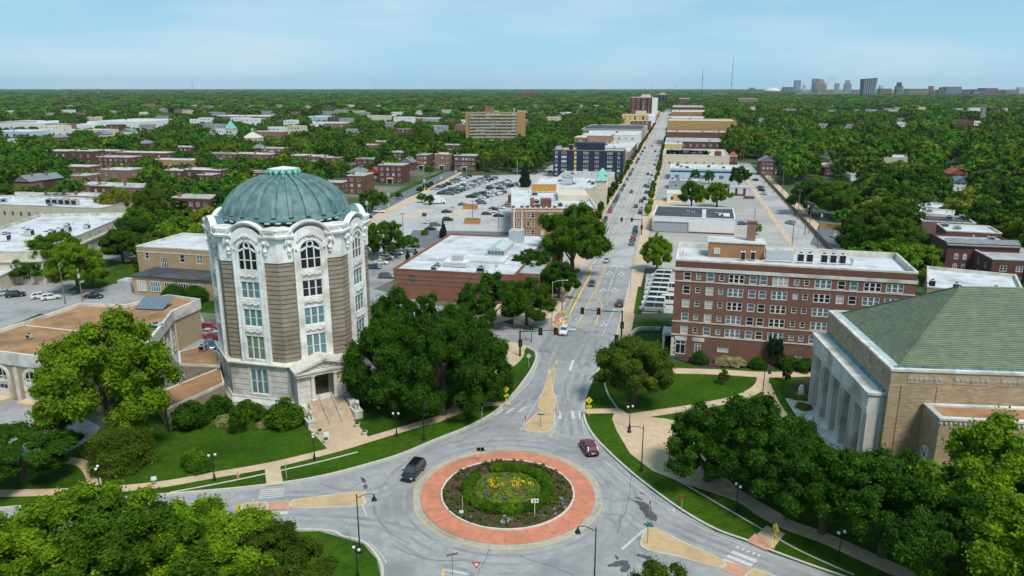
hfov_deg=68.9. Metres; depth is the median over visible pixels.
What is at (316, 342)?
window
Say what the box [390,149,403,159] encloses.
brick flats
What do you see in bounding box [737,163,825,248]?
back street
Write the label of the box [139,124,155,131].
house
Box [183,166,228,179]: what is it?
brick flats
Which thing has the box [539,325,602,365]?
manhole patch
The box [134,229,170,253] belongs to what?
garden tree
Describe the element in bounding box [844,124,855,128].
house
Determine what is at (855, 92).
skyline block
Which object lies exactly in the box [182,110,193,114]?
house
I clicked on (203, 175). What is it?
brick flats
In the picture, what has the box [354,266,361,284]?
window
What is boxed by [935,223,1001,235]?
brick flats
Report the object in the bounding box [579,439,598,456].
car
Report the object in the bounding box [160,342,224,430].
link building
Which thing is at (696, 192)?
broadleaf tree
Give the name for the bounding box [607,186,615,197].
street tree
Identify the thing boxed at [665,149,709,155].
white shop
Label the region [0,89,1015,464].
ground
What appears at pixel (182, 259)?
window
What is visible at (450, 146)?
brick flats
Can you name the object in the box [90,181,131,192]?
brick flats
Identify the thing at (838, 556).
globe lamp
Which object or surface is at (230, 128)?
church
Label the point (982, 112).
church
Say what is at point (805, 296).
window
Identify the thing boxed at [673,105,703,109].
shop building
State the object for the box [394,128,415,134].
house
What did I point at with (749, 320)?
window
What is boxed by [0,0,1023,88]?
sky
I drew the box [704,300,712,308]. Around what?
window
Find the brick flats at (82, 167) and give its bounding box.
[61,164,100,172]
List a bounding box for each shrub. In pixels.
[164,399,210,430]
[179,446,205,467]
[183,460,214,475]
[205,395,232,419]
[214,414,230,428]
[235,399,264,421]
[254,409,269,420]
[255,419,268,429]
[262,397,305,431]
[421,230,428,234]
[460,482,473,490]
[461,479,472,486]
[461,485,473,492]
[462,488,475,496]
[463,492,474,502]
[465,473,477,479]
[465,492,476,501]
[466,476,476,485]
[468,496,479,507]
[471,470,481,479]
[474,497,485,508]
[478,500,489,510]
[484,501,494,513]
[490,463,501,472]
[493,503,501,513]
[498,502,509,514]
[499,462,506,471]
[504,462,511,471]
[506,503,518,515]
[508,463,516,472]
[514,502,523,514]
[516,463,523,472]
[518,464,527,472]
[520,501,530,512]
[524,466,535,475]
[527,500,537,511]
[530,468,538,477]
[532,497,542,508]
[533,469,545,477]
[534,495,546,504]
[535,473,544,482]
[539,492,550,501]
[540,478,552,485]
[540,480,553,488]
[541,474,552,481]
[541,486,553,495]
[542,484,555,491]
[659,324,671,332]
[659,335,670,344]
[689,350,709,364]
[713,354,732,365]
[726,357,747,367]
[747,356,767,369]
[774,355,797,370]
[788,392,807,400]
[793,357,811,373]
[795,401,812,410]
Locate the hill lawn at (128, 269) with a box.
[67,260,138,290]
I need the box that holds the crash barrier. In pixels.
[544,318,560,321]
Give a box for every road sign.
[236,503,241,511]
[347,521,351,539]
[446,552,457,574]
[477,447,483,461]
[531,498,538,516]
[586,397,592,415]
[644,523,652,542]
[773,524,778,547]
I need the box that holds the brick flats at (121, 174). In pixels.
[100,166,142,182]
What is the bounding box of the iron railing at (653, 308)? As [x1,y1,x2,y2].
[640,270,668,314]
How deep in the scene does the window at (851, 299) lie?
144.09 m
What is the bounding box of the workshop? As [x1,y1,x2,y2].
[652,205,735,234]
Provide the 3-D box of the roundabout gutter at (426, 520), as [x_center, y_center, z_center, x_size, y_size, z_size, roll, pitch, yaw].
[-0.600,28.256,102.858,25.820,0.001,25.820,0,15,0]
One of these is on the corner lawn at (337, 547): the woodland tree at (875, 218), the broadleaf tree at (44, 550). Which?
the broadleaf tree at (44, 550)
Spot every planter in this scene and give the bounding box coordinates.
[317,428,322,434]
[322,437,328,443]
[354,421,359,427]
[361,429,367,435]
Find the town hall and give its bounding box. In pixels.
[201,166,374,429]
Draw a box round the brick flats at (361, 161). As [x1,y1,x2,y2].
[355,156,374,166]
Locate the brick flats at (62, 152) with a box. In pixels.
[45,148,74,158]
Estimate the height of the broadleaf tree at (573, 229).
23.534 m
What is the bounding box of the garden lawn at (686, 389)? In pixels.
[585,357,1022,575]
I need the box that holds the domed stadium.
[764,88,780,90]
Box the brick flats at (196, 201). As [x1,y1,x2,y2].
[171,192,214,216]
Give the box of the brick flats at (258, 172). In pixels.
[250,169,266,176]
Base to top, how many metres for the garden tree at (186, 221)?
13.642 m
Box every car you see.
[0,289,10,295]
[4,290,25,297]
[30,291,43,299]
[40,293,60,300]
[83,292,103,298]
[201,321,216,329]
[202,328,216,334]
[202,332,217,338]
[205,338,215,348]
[369,264,381,268]
[373,208,385,212]
[373,259,388,264]
[378,272,393,278]
[379,254,393,259]
[389,250,403,254]
[424,226,436,229]
[429,222,440,225]
[441,209,451,212]
[442,216,453,220]
[445,191,454,194]
[477,200,486,203]
[481,211,490,214]
[493,213,503,216]
[559,324,569,335]
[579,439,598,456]
[588,279,595,285]
[603,257,610,262]
[616,299,624,306]
[630,235,635,240]
[639,301,663,312]
[641,295,665,305]
[643,291,666,299]
[645,286,667,294]
[646,281,668,290]
[648,277,669,285]
[649,273,670,281]
[651,269,671,277]
[660,294,673,303]
[665,282,674,290]
[737,221,747,224]
[784,220,795,224]
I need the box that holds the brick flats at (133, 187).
[115,182,145,193]
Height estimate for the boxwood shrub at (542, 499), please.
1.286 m
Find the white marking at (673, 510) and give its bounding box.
[258,143,812,574]
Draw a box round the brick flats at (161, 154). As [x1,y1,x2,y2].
[116,150,174,157]
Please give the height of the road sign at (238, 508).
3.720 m
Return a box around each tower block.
[519,92,533,95]
[574,135,586,146]
[587,133,613,143]
[621,111,654,125]
[630,94,657,112]
[656,92,667,101]
[679,98,689,102]
[737,98,757,102]
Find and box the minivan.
[400,456,426,481]
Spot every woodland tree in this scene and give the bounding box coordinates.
[840,203,885,233]
[848,238,920,287]
[851,195,891,224]
[852,170,894,187]
[858,176,897,195]
[860,176,898,197]
[861,173,892,186]
[876,162,898,170]
[877,166,928,186]
[881,182,922,200]
[885,184,921,208]
[891,179,935,202]
[893,167,914,171]
[914,165,952,197]
[943,186,1002,215]
[954,192,975,215]
[959,194,994,214]
[962,209,998,226]
[967,198,1020,225]
[973,180,1022,212]
[974,165,1007,182]
[974,175,999,186]
[974,178,1023,203]
[976,212,1017,234]
[983,170,1023,185]
[986,153,1023,172]
[999,218,1021,239]
[1001,188,1023,208]
[1002,216,1023,239]
[1011,168,1023,178]
[1015,203,1023,216]
[1018,232,1023,247]
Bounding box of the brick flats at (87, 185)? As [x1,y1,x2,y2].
[79,180,106,192]
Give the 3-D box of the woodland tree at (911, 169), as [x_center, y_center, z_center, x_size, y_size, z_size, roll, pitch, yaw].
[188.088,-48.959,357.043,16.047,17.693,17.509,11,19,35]
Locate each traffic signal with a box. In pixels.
[518,328,557,355]
[580,307,623,337]
[620,217,642,234]
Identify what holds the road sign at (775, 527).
on the garden lawn at (686, 389)
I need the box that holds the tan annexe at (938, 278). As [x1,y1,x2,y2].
[923,266,1021,293]
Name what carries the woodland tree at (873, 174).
on the ground at (482, 171)
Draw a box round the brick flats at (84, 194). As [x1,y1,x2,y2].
[67,191,100,197]
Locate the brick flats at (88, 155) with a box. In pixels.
[69,148,105,164]
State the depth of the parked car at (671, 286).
202.92 m
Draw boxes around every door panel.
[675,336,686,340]
[692,337,703,341]
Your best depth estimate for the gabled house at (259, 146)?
624.59 m
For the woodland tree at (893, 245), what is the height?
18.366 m
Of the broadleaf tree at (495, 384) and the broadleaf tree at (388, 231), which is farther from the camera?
the broadleaf tree at (388, 231)
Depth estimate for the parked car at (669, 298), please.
191.02 m
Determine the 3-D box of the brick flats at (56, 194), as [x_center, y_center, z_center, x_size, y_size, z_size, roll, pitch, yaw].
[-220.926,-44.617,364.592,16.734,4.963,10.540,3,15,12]
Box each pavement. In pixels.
[368,172,461,224]
[513,254,584,326]
[600,112,663,221]
[617,220,649,340]
[641,113,671,221]
[760,175,843,249]
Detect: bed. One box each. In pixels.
[442,461,572,527]
[473,471,541,503]
[674,356,810,370]
[792,378,809,394]
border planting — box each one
[442,458,568,527]
[442,459,572,526]
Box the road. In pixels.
[3,266,836,575]
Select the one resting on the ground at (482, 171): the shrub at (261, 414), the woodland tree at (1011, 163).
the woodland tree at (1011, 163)
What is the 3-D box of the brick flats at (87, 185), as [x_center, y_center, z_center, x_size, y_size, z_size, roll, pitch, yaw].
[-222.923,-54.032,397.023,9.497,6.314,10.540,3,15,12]
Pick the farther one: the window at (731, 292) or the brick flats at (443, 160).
the brick flats at (443, 160)
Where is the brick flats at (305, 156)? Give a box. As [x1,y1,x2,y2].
[291,153,311,160]
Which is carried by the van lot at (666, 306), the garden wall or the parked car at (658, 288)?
the parked car at (658, 288)
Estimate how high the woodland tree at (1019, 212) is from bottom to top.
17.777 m
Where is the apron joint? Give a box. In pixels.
[422,453,590,542]
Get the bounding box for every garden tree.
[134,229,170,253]
[149,208,182,230]
[155,215,192,230]
[155,222,181,236]
[181,222,203,233]
[191,207,213,233]
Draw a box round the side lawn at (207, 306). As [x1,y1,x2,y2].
[200,300,214,312]
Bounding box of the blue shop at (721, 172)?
[670,163,741,180]
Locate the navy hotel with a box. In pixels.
[553,142,625,177]
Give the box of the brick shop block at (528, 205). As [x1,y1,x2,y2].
[511,184,597,236]
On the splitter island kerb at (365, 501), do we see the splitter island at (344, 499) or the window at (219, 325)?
the splitter island at (344, 499)
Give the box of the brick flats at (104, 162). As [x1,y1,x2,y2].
[96,154,140,168]
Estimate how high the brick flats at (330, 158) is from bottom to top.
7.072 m
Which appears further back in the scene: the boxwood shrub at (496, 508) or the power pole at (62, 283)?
the power pole at (62, 283)
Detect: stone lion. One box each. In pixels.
[305,410,313,420]
[351,400,359,410]
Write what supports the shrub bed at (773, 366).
on the garden lawn at (686, 389)
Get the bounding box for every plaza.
[311,420,369,450]
[473,304,515,323]
[612,407,783,516]
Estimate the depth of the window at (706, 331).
152.82 m
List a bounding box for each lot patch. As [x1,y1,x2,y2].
[399,209,435,217]
[438,208,473,218]
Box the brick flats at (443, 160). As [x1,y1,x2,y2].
[434,151,453,169]
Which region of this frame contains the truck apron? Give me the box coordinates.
[420,452,594,543]
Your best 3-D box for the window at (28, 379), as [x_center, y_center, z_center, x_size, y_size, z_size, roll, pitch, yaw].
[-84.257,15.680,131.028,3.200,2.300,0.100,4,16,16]
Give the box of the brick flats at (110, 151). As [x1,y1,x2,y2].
[99,148,124,154]
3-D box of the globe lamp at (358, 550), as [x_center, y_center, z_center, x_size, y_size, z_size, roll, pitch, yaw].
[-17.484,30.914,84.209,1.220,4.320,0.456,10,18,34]
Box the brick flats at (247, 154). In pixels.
[232,151,258,157]
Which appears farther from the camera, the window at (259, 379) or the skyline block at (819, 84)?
the skyline block at (819, 84)
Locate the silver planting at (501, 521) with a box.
[461,496,566,523]
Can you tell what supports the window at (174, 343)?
in the municipal building at (176, 319)
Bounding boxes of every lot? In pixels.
[0,279,217,362]
[367,175,615,252]
[368,248,424,290]
[641,272,674,312]
[810,226,859,247]
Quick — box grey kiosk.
[669,177,700,188]
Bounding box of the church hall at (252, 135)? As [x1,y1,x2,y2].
[244,128,262,142]
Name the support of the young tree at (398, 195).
on the street at (394, 200)
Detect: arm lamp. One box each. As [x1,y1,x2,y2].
[356,493,376,553]
[422,396,427,440]
[551,280,567,321]
[575,525,596,575]
[627,425,643,471]
[762,368,770,396]
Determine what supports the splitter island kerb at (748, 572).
on the road
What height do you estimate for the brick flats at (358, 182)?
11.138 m
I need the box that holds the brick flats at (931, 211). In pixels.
[919,207,954,215]
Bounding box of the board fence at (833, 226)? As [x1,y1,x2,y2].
[820,224,840,228]
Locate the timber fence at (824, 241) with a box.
[761,173,833,249]
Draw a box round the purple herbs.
[478,474,533,499]
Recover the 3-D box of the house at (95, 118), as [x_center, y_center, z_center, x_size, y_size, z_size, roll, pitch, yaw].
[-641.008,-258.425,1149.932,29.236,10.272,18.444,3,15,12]
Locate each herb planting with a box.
[473,471,540,504]
[476,472,540,502]
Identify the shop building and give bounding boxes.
[558,171,614,189]
[582,124,645,141]
[582,130,642,148]
[605,142,637,152]
[605,146,633,159]
[630,120,650,129]
[646,111,659,118]
[661,148,729,165]
[664,138,721,148]
[665,118,736,140]
[665,141,682,148]
[667,130,725,137]
[671,116,705,117]
[672,110,703,115]
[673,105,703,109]
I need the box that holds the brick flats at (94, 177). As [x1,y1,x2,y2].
[71,172,99,181]
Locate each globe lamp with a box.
[94,464,99,486]
[207,452,215,480]
[311,432,315,459]
[352,544,359,575]
[392,412,399,436]
[627,404,633,428]
[734,481,741,512]
[836,529,846,562]
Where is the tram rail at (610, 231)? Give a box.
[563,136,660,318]
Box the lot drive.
[405,230,508,247]
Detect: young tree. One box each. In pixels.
[228,403,249,433]
[395,191,402,198]
[405,249,409,260]
[718,369,730,384]
[756,223,761,234]
[767,334,778,364]
[774,338,784,365]
[782,366,792,381]
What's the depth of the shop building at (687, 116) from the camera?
1193.33 m
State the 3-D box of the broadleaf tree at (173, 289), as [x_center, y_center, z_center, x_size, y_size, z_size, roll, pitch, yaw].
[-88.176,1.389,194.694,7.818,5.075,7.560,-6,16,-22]
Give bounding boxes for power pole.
[58,262,65,303]
[77,268,82,300]
[561,278,562,310]
[804,201,810,234]
[817,209,824,248]
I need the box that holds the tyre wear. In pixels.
[251,266,810,575]
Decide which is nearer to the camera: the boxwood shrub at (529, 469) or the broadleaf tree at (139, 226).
the boxwood shrub at (529, 469)
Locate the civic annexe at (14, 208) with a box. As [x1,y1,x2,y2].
[0,195,132,225]
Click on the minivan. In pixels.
(414, 467)
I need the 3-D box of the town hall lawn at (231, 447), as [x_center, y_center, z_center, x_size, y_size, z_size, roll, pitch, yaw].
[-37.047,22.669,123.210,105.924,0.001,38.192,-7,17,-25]
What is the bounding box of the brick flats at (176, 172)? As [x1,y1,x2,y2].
[165,167,186,177]
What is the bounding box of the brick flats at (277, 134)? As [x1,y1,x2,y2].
[254,130,287,137]
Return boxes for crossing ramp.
[265,465,282,485]
[747,534,772,550]
[757,525,784,549]
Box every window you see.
[0,368,6,379]
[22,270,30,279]
[25,372,33,382]
[136,280,146,290]
[150,281,160,291]
[160,257,167,267]
[164,282,173,287]
[166,338,171,354]
[172,332,175,352]
[178,283,187,288]
[179,255,184,262]
[196,256,202,263]
[209,235,214,263]
[213,272,216,288]
[216,299,219,315]
[219,325,223,347]
[224,358,227,380]
[237,242,257,270]
[241,281,259,298]
[243,309,262,326]
[246,335,265,359]
[250,368,268,394]
[300,240,321,269]
[302,278,322,296]
[304,305,324,324]
[306,332,326,355]
[352,231,361,259]
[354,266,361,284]
[355,292,363,311]
[357,317,364,341]
[488,250,503,254]
[515,213,520,217]
[515,221,520,225]
[675,340,685,353]
[680,326,687,333]
[681,312,688,320]
[682,299,689,307]
[683,272,690,280]
[683,285,690,293]
[694,343,700,351]
[695,287,699,292]
[703,327,710,335]
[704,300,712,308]
[704,314,711,322]
[705,287,713,295]
[706,273,714,281]
[714,248,719,253]
[717,347,727,352]
[724,329,739,337]
[725,316,740,324]
[726,302,741,310]
[727,288,743,297]
[728,274,744,283]
[744,330,752,338]
[746,317,753,325]
[747,303,754,311]
[748,290,755,297]
[749,276,756,284]
[755,331,762,339]
[756,318,763,325]
[757,304,764,312]
[758,290,765,298]
[759,276,767,284]
[767,332,783,339]
[768,319,784,327]
[770,305,785,313]
[771,291,787,299]
[772,277,788,285]
[788,335,793,340]
[790,321,794,326]
[791,307,796,312]
[794,279,799,284]
[799,322,804,327]
[801,308,806,313]
[802,294,807,299]
[804,280,809,285]
[808,335,813,343]
[810,322,826,330]
[811,308,828,316]
[813,294,830,302]
[814,279,831,288]
[835,295,843,303]
[837,281,845,289]
[848,296,856,304]
[849,282,857,290]
[861,297,879,305]
[863,282,881,291]
[884,298,897,302]
[885,284,903,293]
[920,445,928,460]
[999,265,1006,270]
[1015,266,1022,271]
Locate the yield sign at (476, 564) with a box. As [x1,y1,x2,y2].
[472,562,480,575]
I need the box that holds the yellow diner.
[667,190,705,202]
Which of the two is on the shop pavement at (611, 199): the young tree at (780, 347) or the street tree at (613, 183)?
the street tree at (613, 183)
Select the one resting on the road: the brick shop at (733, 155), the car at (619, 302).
the car at (619, 302)
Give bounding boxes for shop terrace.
[644,200,675,225]
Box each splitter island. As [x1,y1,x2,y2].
[242,502,265,509]
[291,492,363,506]
[524,412,554,430]
[538,366,555,409]
[642,528,723,565]
[747,569,771,575]
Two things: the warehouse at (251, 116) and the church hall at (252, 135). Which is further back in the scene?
the warehouse at (251, 116)
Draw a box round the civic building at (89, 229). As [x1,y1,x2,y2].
[0,212,124,288]
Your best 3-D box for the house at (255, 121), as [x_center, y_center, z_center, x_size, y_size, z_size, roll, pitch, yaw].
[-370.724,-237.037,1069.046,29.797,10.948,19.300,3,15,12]
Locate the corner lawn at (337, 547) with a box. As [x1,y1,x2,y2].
[149,531,380,575]
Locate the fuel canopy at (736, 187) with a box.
[727,185,754,198]
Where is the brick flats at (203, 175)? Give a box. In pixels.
[197,171,220,181]
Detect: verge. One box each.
[364,172,443,211]
[631,321,668,332]
[633,287,642,312]
[634,335,668,359]
[745,180,797,247]
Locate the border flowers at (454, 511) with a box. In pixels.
[444,459,571,527]
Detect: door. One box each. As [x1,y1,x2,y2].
[0,382,9,395]
[314,373,328,394]
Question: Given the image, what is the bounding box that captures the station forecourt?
[0,400,99,459]
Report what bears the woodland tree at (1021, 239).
on the ground at (482, 171)
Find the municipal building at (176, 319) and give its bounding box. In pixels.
[0,294,202,411]
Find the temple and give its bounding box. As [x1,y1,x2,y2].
[785,285,1023,475]
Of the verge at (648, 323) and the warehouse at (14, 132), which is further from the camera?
the warehouse at (14, 132)
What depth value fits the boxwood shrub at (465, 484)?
102.33 m
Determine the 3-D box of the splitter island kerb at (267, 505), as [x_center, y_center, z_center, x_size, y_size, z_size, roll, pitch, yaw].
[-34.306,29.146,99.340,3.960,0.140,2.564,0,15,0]
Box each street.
[102,251,534,348]
[366,172,454,215]
[584,109,671,267]
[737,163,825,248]
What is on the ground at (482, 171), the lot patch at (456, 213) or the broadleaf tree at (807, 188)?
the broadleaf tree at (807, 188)
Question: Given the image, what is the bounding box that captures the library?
[393,228,562,303]
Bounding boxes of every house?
[12,121,36,122]
[13,173,50,190]
[35,172,63,187]
[38,125,71,130]
[45,123,76,128]
[53,133,68,140]
[62,110,75,113]
[85,129,118,135]
[86,117,102,119]
[94,130,112,136]
[106,124,125,130]
[119,127,137,133]
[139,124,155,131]
[140,139,153,147]
[155,116,169,118]
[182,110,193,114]
[189,119,198,123]
[198,117,213,123]
[206,124,226,128]
[209,112,225,115]
[215,129,224,134]
[230,117,250,121]
[240,118,265,125]
[253,142,263,152]
[265,111,274,114]
[268,127,286,130]
[283,120,301,124]
[287,125,306,133]
[322,111,332,114]
[323,123,348,128]
[328,116,342,121]
[334,110,350,112]
[339,118,353,121]
[341,129,362,132]
[346,165,368,174]
[359,112,371,115]
[367,165,378,179]
[385,122,396,127]
[391,112,402,114]
[394,117,415,123]
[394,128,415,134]
[399,155,417,170]
[423,118,439,121]
[432,125,448,133]
[444,119,457,123]
[455,124,465,130]
[547,117,560,121]
[757,153,776,175]
[815,161,831,174]
[818,123,827,127]
[820,147,831,160]
[822,159,838,175]
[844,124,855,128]
[845,170,858,181]
[883,153,912,162]
[897,122,906,126]
[944,164,964,177]
[945,158,958,165]
[953,120,973,125]
[953,172,968,190]
[967,108,980,110]
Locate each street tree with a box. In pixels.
[597,201,604,211]
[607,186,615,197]
[611,181,618,189]
[615,177,622,184]
[625,162,629,170]
[644,203,651,215]
[647,189,654,197]
[647,198,653,205]
[650,184,655,191]
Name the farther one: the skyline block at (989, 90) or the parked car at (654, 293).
the skyline block at (989, 90)
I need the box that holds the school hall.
[117,233,213,300]
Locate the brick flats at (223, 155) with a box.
[210,151,240,159]
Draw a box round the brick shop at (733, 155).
[714,151,737,164]
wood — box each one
[0,89,798,93]
[0,93,1023,118]
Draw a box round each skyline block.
[782,87,792,90]
[793,80,800,90]
[811,79,817,90]
[812,78,826,92]
[814,90,835,93]
[834,83,839,90]
[843,80,851,91]
[851,90,859,93]
[860,78,877,94]
[877,89,891,94]
[894,82,902,94]
[903,89,928,94]
[936,87,941,93]
[942,87,961,93]
[961,89,971,93]
[970,89,980,93]
[977,88,1000,93]
[1001,90,1018,93]
[1016,87,1023,93]
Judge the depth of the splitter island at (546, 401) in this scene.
134.23 m
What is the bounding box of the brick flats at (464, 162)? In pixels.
[454,153,479,170]
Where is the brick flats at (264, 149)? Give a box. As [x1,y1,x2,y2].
[261,146,287,152]
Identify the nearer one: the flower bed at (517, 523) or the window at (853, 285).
the flower bed at (517, 523)
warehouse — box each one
[0,120,73,128]
[1,129,57,136]
[50,129,83,135]
[76,123,95,128]
[87,118,171,128]
[154,108,173,112]
[174,109,192,112]
[213,115,273,119]
[308,115,330,121]
[310,122,349,126]
[367,115,396,122]
[416,117,442,120]
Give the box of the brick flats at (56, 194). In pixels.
[38,191,81,196]
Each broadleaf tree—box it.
[0,416,86,481]
[0,476,165,575]
[0,511,94,575]
[8,260,42,276]
[23,304,186,433]
[25,230,89,273]
[39,240,108,293]
[40,486,228,575]
[74,261,109,287]
[80,422,162,479]
[92,186,131,204]
[97,227,139,263]
[114,206,160,229]
[114,218,154,246]
[118,492,282,575]
[122,185,175,215]
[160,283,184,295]
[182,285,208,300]
[231,516,342,575]
[280,569,319,575]
[337,303,434,412]
[357,188,389,211]
[367,219,407,253]
[368,283,438,332]
[389,311,505,415]
[416,193,425,199]
[423,194,434,204]
[435,300,496,373]
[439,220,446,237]
[440,334,515,403]
[455,269,520,328]
[509,248,552,267]
[509,275,558,325]
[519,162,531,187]
[534,200,613,267]
[540,260,581,298]
[589,334,675,404]
[627,555,687,575]
[638,232,673,268]
[663,396,753,481]
[677,178,706,205]
[689,169,699,177]
[691,390,820,500]
[704,170,714,183]
[704,182,733,206]
[728,165,751,184]
[747,412,827,473]
[772,435,892,534]
[785,180,833,214]
[812,182,868,216]
[822,442,962,558]
[833,216,872,249]
[862,214,935,246]
[863,196,929,226]
[873,472,1023,575]
[899,242,945,276]
[909,405,1023,556]
[942,487,1023,575]
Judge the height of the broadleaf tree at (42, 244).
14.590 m
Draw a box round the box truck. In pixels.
[428,196,445,204]
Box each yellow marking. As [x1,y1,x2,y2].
[441,113,666,575]
[549,265,591,327]
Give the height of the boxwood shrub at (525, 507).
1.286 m
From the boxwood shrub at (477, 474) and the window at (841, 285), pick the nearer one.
the boxwood shrub at (477, 474)
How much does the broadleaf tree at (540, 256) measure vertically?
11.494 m
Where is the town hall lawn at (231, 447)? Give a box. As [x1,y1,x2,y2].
[0,348,534,506]
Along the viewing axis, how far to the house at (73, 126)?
938.44 m
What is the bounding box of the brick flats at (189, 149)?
[173,146,197,155]
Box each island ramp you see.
[267,500,292,510]
[537,408,554,412]
[721,561,752,575]
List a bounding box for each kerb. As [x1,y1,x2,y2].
[0,347,845,575]
[172,451,357,491]
[240,501,268,509]
[289,491,366,508]
[441,459,574,530]
[523,411,555,432]
[537,372,555,410]
[548,263,633,334]
[604,383,616,406]
[640,527,725,568]
[673,478,853,574]
[744,568,775,575]
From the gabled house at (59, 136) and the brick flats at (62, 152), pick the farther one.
the gabled house at (59, 136)
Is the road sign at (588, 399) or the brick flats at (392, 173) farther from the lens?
the brick flats at (392, 173)
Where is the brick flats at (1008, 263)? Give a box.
[971,248,1023,282]
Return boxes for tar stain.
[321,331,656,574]
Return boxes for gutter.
[0,347,539,510]
[413,449,601,548]
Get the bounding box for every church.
[207,121,237,135]
[979,104,998,120]
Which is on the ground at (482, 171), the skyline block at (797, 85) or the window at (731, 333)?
the skyline block at (797, 85)
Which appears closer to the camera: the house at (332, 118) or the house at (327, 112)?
the house at (332, 118)
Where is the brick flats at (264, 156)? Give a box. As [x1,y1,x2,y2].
[250,151,275,159]
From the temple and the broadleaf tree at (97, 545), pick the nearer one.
the broadleaf tree at (97, 545)
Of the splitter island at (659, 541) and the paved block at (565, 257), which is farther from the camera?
the paved block at (565, 257)
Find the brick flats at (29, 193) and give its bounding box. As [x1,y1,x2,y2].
[14,192,51,195]
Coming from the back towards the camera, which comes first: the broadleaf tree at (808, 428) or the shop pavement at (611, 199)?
the shop pavement at (611, 199)
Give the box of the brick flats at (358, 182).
[347,171,373,193]
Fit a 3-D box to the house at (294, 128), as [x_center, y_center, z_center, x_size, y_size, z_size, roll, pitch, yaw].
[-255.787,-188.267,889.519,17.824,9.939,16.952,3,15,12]
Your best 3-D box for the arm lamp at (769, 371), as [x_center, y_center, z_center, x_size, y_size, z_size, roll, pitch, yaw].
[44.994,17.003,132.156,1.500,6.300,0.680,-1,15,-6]
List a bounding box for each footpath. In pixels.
[0,415,449,496]
[65,457,101,484]
[424,347,523,424]
[450,401,509,416]
[585,408,617,413]
[627,373,768,418]
[673,368,810,376]
[729,490,916,575]
[758,382,786,417]
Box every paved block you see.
[536,112,661,261]
[630,112,789,268]
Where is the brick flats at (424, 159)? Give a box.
[416,152,432,169]
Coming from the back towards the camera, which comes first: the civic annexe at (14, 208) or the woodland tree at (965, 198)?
the civic annexe at (14, 208)
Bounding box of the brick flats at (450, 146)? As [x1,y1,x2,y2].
[444,144,460,149]
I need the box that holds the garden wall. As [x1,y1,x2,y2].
[630,326,659,335]
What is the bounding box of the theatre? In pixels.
[535,168,608,211]
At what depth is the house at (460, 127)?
903.93 m
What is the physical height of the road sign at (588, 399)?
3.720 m
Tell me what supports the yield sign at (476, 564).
on the road
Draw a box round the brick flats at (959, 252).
[927,234,1021,269]
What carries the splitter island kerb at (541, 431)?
on the road
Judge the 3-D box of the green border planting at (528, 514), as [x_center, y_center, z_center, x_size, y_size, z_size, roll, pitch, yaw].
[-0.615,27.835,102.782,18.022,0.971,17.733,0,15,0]
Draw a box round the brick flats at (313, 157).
[309,153,329,161]
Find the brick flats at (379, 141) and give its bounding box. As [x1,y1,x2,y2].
[370,139,386,143]
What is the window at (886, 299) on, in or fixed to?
in the brick residence
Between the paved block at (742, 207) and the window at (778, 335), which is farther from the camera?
the paved block at (742, 207)
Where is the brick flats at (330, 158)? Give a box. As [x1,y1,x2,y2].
[321,155,344,162]
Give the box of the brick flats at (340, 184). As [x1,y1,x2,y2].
[325,178,347,189]
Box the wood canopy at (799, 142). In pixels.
[0,105,1023,287]
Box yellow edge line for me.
[413,449,602,549]
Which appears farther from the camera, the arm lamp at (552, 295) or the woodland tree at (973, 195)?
the woodland tree at (973, 195)
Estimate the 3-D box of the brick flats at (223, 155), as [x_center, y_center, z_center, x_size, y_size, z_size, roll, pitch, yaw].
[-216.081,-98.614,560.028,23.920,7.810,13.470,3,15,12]
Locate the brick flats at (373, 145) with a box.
[360,144,378,150]
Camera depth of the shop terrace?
352.50 m
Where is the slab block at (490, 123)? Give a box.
[465,108,525,141]
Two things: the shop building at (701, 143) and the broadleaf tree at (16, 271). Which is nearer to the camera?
the broadleaf tree at (16, 271)
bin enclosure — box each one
[463,204,477,209]
[464,218,480,223]
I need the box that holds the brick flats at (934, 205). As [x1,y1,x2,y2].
[914,202,949,211]
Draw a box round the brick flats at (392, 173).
[378,161,409,183]
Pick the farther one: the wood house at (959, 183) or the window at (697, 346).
the wood house at (959, 183)
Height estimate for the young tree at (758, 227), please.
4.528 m
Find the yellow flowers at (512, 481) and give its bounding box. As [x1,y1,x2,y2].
[488,477,533,488]
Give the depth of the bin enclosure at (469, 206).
342.09 m
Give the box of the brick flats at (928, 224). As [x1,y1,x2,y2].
[915,214,975,233]
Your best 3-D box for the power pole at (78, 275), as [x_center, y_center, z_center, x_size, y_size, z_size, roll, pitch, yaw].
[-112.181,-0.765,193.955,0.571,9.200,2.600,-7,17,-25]
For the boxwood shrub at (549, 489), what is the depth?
101.16 m
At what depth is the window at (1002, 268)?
196.51 m
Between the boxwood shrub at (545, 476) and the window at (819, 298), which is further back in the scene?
the window at (819, 298)
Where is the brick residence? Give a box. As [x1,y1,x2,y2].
[662,219,918,363]
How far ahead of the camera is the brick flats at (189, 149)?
609.79 m
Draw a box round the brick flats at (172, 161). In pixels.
[155,157,197,167]
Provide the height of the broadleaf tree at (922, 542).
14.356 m
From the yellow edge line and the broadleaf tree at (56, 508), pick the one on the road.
the yellow edge line
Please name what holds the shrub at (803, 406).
on the garden lawn at (686, 389)

